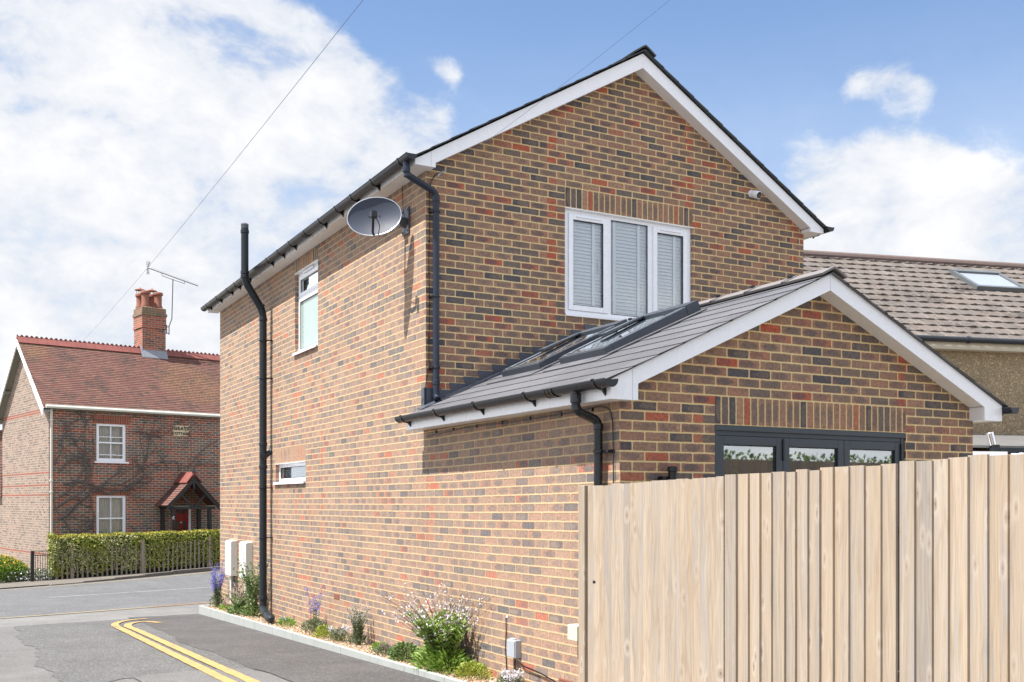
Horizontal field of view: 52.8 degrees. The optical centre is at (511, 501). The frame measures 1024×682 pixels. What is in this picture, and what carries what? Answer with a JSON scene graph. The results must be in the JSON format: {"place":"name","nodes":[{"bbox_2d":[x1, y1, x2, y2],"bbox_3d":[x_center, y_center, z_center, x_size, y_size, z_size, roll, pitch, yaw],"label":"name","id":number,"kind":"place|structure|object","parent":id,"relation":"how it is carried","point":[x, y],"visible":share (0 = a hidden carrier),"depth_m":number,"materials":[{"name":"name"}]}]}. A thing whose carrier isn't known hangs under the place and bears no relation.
{"place":"outdoors","nodes":[
{"label":"outdoors","id":0,"kind":"place"},
{"bbox_2d":[0,571,166,587],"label":"pavement","id":1,"kind":"structure","parent":0,"point":[5,584],"depth_m":28.63,"materials":[{"name":"grey concrete"}]},
{"bbox_2d":[0,553,29,581],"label":"flower bush","id":2,"kind":"object","parent":1,"relation":"on","point":[17,566],"visible":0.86,"depth_m":29.08,"materials":[{"name":"green plant"}]},
{"bbox_2d":[0,567,53,581],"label":"flower bush","id":3,"kind":"object","parent":1,"relation":"on","point":[25,577],"visible":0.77,"depth_m":29.27,"materials":[{"name":"grey plant"}]},
{"bbox_2d":[30,550,54,581],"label":"iron gate","id":4,"kind":"structure","parent":1,"relation":"on","point":[32,555],"depth_m":28.95,"materials":[{"name":"black metal"}]},
{"bbox_2d":[53,536,219,579],"bbox_3d":[-9.599,1.631,32.183,8.920,1.444,0.150,0,0,-40],"label":"picket fence","id":5,"kind":"object","parent":1,"relation":"on","point":[143,557],"visible":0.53,"depth_m":30.86,"materials":[{"name":"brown wood"}]},
{"bbox_2d":[0,585,206,618],"bbox_3d":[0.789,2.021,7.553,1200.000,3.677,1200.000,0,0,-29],"label":"ground","id":6,"kind":"structure","parent":0,"point":[61,614],"depth_m":27.01,"materials":[{"name":"grey asphalt"}]},
{"bbox_2d":[0,288,219,573],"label":"brick cottage","id":7,"kind":"structure","parent":6,"relation":"on","point":[47,383],"depth_m":33.19,"materials":[{"name":"brick"},{"name":"clay tile"},{"name":"white upvc"}]},
{"bbox_2d":[96,495,125,535],"bbox_3d":[-12.596,0.560,32.356,1.070,1.480,0.266,0,0,-40],"label":"window","id":8,"kind":"structure","parent":7,"relation":"in","point":[110,510],"depth_m":32.44,"materials":[{"name":"white plastic"}]},
{"bbox_2d":[95,423,128,463],"bbox_3d":[-12.596,-1.805,32.356,1.070,1.230,0.266,0,0,-40],"label":"window","id":9,"kind":"structure","parent":7,"relation":"in","point":[110,438],"depth_m":32.43,"materials":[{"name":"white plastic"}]},
{"bbox_2d":[53,411,219,533],"bbox_3d":[-11.519,0.500,33.084,6.134,6.513,0.087,0,0,-40],"label":"climbing plant","id":10,"kind":"object","parent":7,"relation":"attached to","point":[90,483],"visible":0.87,"depth_m":31.85,"materials":[{"name":"brown plant"}]},
{"bbox_2d":[146,261,197,334],"bbox_3d":[-11.961,-7.092,36.370,1.863,2.463,0.240,0,0,-40],"label":"tv aerial","id":11,"kind":"object","parent":7,"relation":"attached to","point":[172,290],"visible":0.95,"depth_m":36.34,"materials":[{"name":"metal"}]},
{"bbox_2d":[173,425,188,435],"bbox_3d":[-10.816,-2.300,33.721,0.577,0.340,0.028,0,0,-40],"label":"name plaque","id":12,"kind":"object","parent":7,"relation":"attached to","point":[179,431],"visible":1,"depth_m":33.70,"materials":[{"name":"stone"}]},
{"bbox_2d":[175,509,187,530],"bbox_3d":[-10.831,1.305,33.800,0.470,2.190,0.070,0,0,-40],"label":"door","id":13,"kind":"structure","parent":7,"relation":"in","point":[181,515],"depth_m":33.80,"materials":[{"name":"red paint"}]},
{"bbox_2d":[93,0,362,329],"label":"overhead wire","id":14,"kind":"object","parent":7,"relation":"attached to","point":[252,138],"visible":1,"depth_m":15.70,"materials":[{"name":"grey metal"}]},
{"bbox_2d":[46,529,219,578],"bbox_3d":[-9.774,1.587,32.340,9.079,1.568,0.886,0,0,-40],"label":"clipped hedge","id":15,"kind":"object","parent":6,"relation":"on","point":[63,543],"visible":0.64,"depth_m":30.61,"materials":[{"name":"green plant"}]},
{"bbox_2d":[49,566,219,585],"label":"kerb","id":16,"kind":"structure","parent":6,"relation":"on","point":[184,571],"depth_m":29.57,"materials":[{"name":"grey concrete"}]},
{"bbox_2d":[199,604,465,681],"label":"kerb","id":17,"kind":"structure","parent":6,"relation":"on","point":[262,627],"depth_m":12.24,"materials":[{"name":"concrete"}]},
{"bbox_2d":[206,606,505,681],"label":"gravel","id":18,"kind":"structure","parent":6,"relation":"on","point":[298,630],"depth_m":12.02,"materials":[{"name":"beige gravel"}]},
{"bbox_2d":[208,560,225,606],"bbox_3d":[-5.064,1.414,17.748,0.334,0.823,0.440,0,0,-29],"label":"flowering plant","id":19,"kind":"object","parent":18,"relation":"on","point":[217,597],"visible":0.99,"depth_m":17.70,"materials":[{"name":"purple plant"}]},
{"bbox_2d":[218,602,232,610],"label":"ground cover plant","id":20,"kind":"object","parent":18,"relation":"on","point":[225,606],"visible":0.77,"depth_m":17.08,"materials":[{"name":"green plant"}]},
{"bbox_2d":[220,586,246,614],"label":"leafy shrub","id":21,"kind":"object","parent":18,"relation":"on","point":[238,604],"visible":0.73,"depth_m":16.25,"materials":[{"name":"green plant"}]},
{"bbox_2d":[233,558,268,617],"bbox_3d":[-4.008,1.332,15.819,0.461,0.911,0.798,0,0,-29],"label":"leafy shrub","id":22,"kind":"object","parent":18,"relation":"on","point":[251,598],"visible":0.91,"depth_m":15.77,"materials":[{"name":"green plant"}]},
{"bbox_2d":[274,616,296,626],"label":"ground cover plant","id":23,"kind":"object","parent":18,"relation":"on","point":[285,620],"visible":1,"depth_m":14.19,"materials":[{"name":"green plant"}]},
{"bbox_2d":[300,585,326,634],"bbox_3d":[-2.523,1.373,13.207,0.398,0.638,0.764,0,0,-29],"label":"flowering plant","id":24,"kind":"object","parent":18,"relation":"on","point":[314,621],"visible":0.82,"depth_m":13.19,"materials":[{"name":"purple plant"}]},
{"bbox_2d":[312,624,335,638],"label":"ground cover plant","id":25,"kind":"object","parent":18,"relation":"on","point":[323,631],"visible":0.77,"depth_m":12.66,"materials":[{"name":"yellow plant"}]},
{"bbox_2d":[326,624,350,641],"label":"flowering plant","id":26,"kind":"object","parent":18,"relation":"on","point":[342,630],"visible":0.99,"depth_m":12.25,"materials":[{"name":"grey plant"}]},
{"bbox_2d":[346,603,370,644],"bbox_3d":[-1.766,1.412,11.857,0.300,0.471,0.397,0,0,-6],"label":"flowering plant","id":27,"kind":"object","parent":18,"relation":"on","point":[358,637],"visible":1,"depth_m":11.82,"materials":[{"name":"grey plant"}]},
{"bbox_2d":[369,641,387,649],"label":"ground cover plant","id":28,"kind":"object","parent":18,"relation":"on","point":[375,644],"visible":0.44,"depth_m":11.30,"materials":[{"name":"green plant"}]},
{"bbox_2d":[371,641,400,655],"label":"ground cover plant","id":29,"kind":"object","parent":18,"relation":"on","point":[380,649],"visible":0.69,"depth_m":10.87,"materials":[{"name":"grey plant"}]},
{"bbox_2d":[387,640,421,661],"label":"leafy shrub","id":30,"kind":"object","parent":18,"relation":"on","point":[394,653],"visible":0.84,"depth_m":10.45,"materials":[{"name":"green plant"}]},
{"bbox_2d":[369,582,489,674],"bbox_3d":[-0.880,1.213,9.691,0.984,0.887,1.595,0,0,-29],"label":"flowering shrub","id":31,"kind":"object","parent":18,"relation":"on","point":[442,639],"visible":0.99,"depth_m":9.60,"materials":[{"name":"green plant"}]},
{"bbox_2d":[452,660,493,679],"bbox_3d":[-0.347,1.500,9.204,0.334,0.163,0.464,0,0,-29],"label":"ground cover plant","id":32,"kind":"object","parent":18,"relation":"on","point":[469,666],"visible":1,"depth_m":9.16,"materials":[{"name":"yellow plant"}]},
{"bbox_2d":[496,667,527,681],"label":"flowering plant","id":33,"kind":"object","parent":18,"relation":"on","point":[513,677],"visible":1,"depth_m":8.55,"materials":[{"name":"grey plant"}]},
{"bbox_2d":[201,45,1018,681],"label":"brick house","id":34,"kind":"structure","parent":6,"relation":"on","point":[621,245],"depth_m":11.02,"materials":[{"name":"brick"},{"name":"slate"},{"name":"white upvc"}]},
{"bbox_2d":[225,540,237,603],"bbox_3d":[-4.759,1.248,17.510,0.125,1.176,0.465,0,0,-29],"label":"meter box","id":35,"kind":"object","parent":34,"relation":"attached to","point":[231,555],"visible":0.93,"depth_m":17.39,"materials":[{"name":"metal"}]},
{"bbox_2d":[225,543,229,573],"bbox_3d":[-4.826,0.973,17.510,0.004,0.525,0.350,0,0,-29],"label":"door","id":36,"kind":"structure","parent":35,"relation":"in","point":[227,545],"depth_m":17.51,"materials":[{"name":"white plastic"}]},
{"bbox_2d":[239,541,252,604],"bbox_3d":[-4.302,1.233,16.679,0.125,1.156,0.400,0,0,-29],"label":"meter box","id":37,"kind":"object","parent":34,"relation":"attached to","point":[246,551],"visible":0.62,"depth_m":16.52,"materials":[{"name":"white plastic"}]},
{"bbox_2d":[239,545,244,576],"bbox_3d":[-4.354,0.968,16.651,0.004,0.525,0.350,0,0,-29],"label":"door","id":38,"kind":"structure","parent":37,"relation":"in","point":[241,547],"depth_m":16.68,"materials":[{"name":"white plastic"}]},
{"bbox_2d":[273,461,305,484],"bbox_3d":[-3.104,-0.407,14.805,0.238,0.500,1.660,0,0,-29],"label":"window","id":39,"kind":"structure","parent":34,"relation":"in","point":[295,472],"depth_m":14.93,"materials":[{"name":"white plastic"}]},
{"bbox_2d":[292,259,317,355],"bbox_3d":[-2.788,-2.625,14.142,0.153,1.159,1.055,0,0,-29],"label":"window","id":40,"kind":"structure","parent":34,"relation":"in","point":[308,276],"depth_m":14.18,"materials":[{"name":"white plastic"}]},
{"bbox_2d":[347,186,409,236],"bbox_3d":[-1.358,-3.081,10.794,0.637,0.628,0.416,0,0,-29],"label":"satellite dish","id":41,"kind":"object","parent":34,"relation":"attached to","point":[374,216],"visible":1,"depth_m":10.85,"materials":[{"name":"grey paint"}]},
{"bbox_2d":[422,172,436,401],"bbox_3d":[-0.848,-2.200,10.614,0.162,2.403,0.040,0,0,-13],"label":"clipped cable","id":42,"kind":"object","parent":34,"relation":"attached to","point":[429,283],"visible":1,"depth_m":10.61,"materials":[{"name":"black plastic"}]},
{"bbox_2d":[505,615,507,677],"bbox_3d":[-0.048,1.288,9.028,0.026,0.571,0.096,0,0,-2],"label":"wall cable","id":43,"kind":"object","parent":34,"relation":"attached to","point":[505,641],"depth_m":9.06,"materials":[{"name":"black plastic"}]},
{"bbox_2d":[425,406,613,482],"bbox_3d":[-0.065,0.341,9.084,0.019,2.118,3.395,0,0,-29],"label":"clipped cable","id":44,"kind":"object","parent":34,"relation":"attached to","point":[560,414],"visible":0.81,"depth_m":8.31,"materials":[{"name":"black plastic"}]},
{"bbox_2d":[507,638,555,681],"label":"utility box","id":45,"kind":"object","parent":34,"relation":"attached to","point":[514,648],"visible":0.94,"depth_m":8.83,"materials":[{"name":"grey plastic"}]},
{"bbox_2d":[430,2,666,184],"bbox_3d":[1.115,-4.449,9.738,4.304,2.500,0.126,0,0,25],"label":"drop wire","id":46,"kind":"object","parent":34,"relation":"attached to","point":[437,174],"visible":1,"depth_m":10.31,"materials":[{"name":"black plastic"}]},
{"bbox_2d":[568,624,577,641],"bbox_3d":[0.508,1.077,7.969,0.089,0.245,0.160,0,0,-29],"label":"cream box","id":47,"kind":"object","parent":34,"relation":"attached to","point":[572,632],"visible":0.59,"depth_m":7.95,"materials":[{"name":"beige plastic"}]},
{"bbox_2d":[565,207,693,320],"bbox_3d":[1.347,-2.654,11.878,1.797,1.201,0.115,0,0,-29],"label":"window","id":48,"kind":"structure","parent":34,"relation":"in","point":[582,295],"depth_m":11.86,"materials":[{"name":"white plastic"}]},
{"bbox_2d":[748,190,761,198],"bbox_3d":[2.986,-3.763,12.645,0.107,0.132,0.149,0,0,-29],"label":"security camera","id":49,"kind":"object","parent":34,"relation":"attached to","point":[756,194],"visible":1,"depth_m":12.61,"materials":[{"name":"white plastic"}]},
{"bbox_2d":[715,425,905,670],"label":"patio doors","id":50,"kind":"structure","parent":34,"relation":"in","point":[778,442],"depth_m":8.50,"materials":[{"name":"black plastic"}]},
{"bbox_2d":[578,454,1023,681],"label":"wooden fence","id":51,"kind":"object","parent":6,"relation":"on","point":[784,576],"visible":0.98,"depth_m":5.77,"materials":[{"name":"brown wood"}]},
{"bbox_2d":[973,434,1023,455],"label":"lean to","id":52,"kind":"object","parent":6,"relation":"on","point":[1012,444],"visible":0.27,"depth_m":18.16,"materials":[{"name":"white plastic"}]},
{"bbox_2d":[986,432,999,451],"bbox_3d":[8.331,-1.033,17.904,0.219,0.347,0.129,0,0,-13],"label":"roof vent","id":53,"kind":"object","parent":52,"relation":"on","point":[990,437],"visible":1,"depth_m":17.85,"materials":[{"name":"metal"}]},
{"bbox_2d":[0,603,213,626],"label":"side pavement","id":54,"kind":"structure","parent":0,"point":[142,612],"depth_m":18.10,"materials":[{"name":"concrete"}]},
{"bbox_2d":[0,570,219,618],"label":"road","id":55,"kind":"structure","parent":0,"point":[30,601],"depth_m":23.43,"materials":[{"name":"grey asphalt"}]},
{"bbox_2d":[5,607,145,617],"bbox_3d":[-16.690,1.865,8.579,0.130,0.369,30.047,0,0,40],"label":"road edge line","id":56,"kind":"object","parent":55,"relation":"on","point":[78,612],"visible":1,"depth_m":18.88,"materials":[{"name":"white paint"}]},
{"bbox_2d":[7,571,216,589],"bbox_3d":[-13.330,2.051,25.358,0.120,0.372,59.994,0,0,40],"label":"road edge line","id":57,"kind":"object","parent":55,"relation":"on","point":[121,580],"visible":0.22,"depth_m":28.43,"materials":[{"name":"white paint"}]},
{"bbox_2d":[62,587,207,596],"bbox_3d":[-5.068,2.007,29.185,0.110,0.369,16.198,0,0,40],"label":"line","id":58,"kind":"object","parent":55,"relation":"on","point":[129,592],"visible":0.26,"depth_m":24.42,"materials":[{"name":"white paint"}]},
{"bbox_2d":[152,602,210,606],"bbox_3d":[-0.522,2.119,27.644,0.110,0.146,19.948,0,0,40],"label":"road edge line","id":59,"kind":"object","parent":55,"relation":"on","point":[181,604],"visible":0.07,"depth_m":20.51,"materials":[{"name":"white paint"}]},
{"bbox_2d":[0,618,292,681],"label":"side road","id":60,"kind":"structure","parent":0,"point":[18,658],"depth_m":11.15,"materials":[{"name":"grey asphalt"}]},
{"bbox_2d":[15,619,256,681],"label":"road patch","id":61,"kind":"object","parent":60,"relation":"on","point":[98,651],"visible":0.98,"depth_m":12.07,"materials":[{"name":"grey asphalt"}]},
{"bbox_2d":[111,618,236,681],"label":"yellow line","id":62,"kind":"object","parent":60,"relation":"on","point":[204,669],"visible":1,"depth_m":11.59,"materials":[{"name":"paint"}]},
{"bbox_2d":[124,621,259,681],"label":"yellow line","id":63,"kind":"object","parent":60,"relation":"on","point":[243,677],"visible":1,"depth_m":11.56,"materials":[{"name":"paint"}]},
{"bbox_2d":[134,668,278,681],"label":"road patch","id":64,"kind":"object","parent":60,"relation":"on","point":[194,676],"visible":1,"depth_m":9.80,"materials":[{"name":"grey asphalt"}]},
{"bbox_2d":[128,613,439,681],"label":"footway","id":65,"kind":"structure","parent":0,"point":[289,659],"depth_m":11.70,"materials":[{"name":"concrete"}]},
{"bbox_2d":[0,0,1023,429],"label":"sky","id":66,"kind":"structure","parent":0,"point":[899,124],"materials":[{"name":"blue"}]},
{"bbox_2d":[804,250,1023,454],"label":"neighbour house","id":67,"kind":"structure","parent":0,"point":[966,317],"depth_m":21.08,"materials":[{"name":"tile"}]}
]}

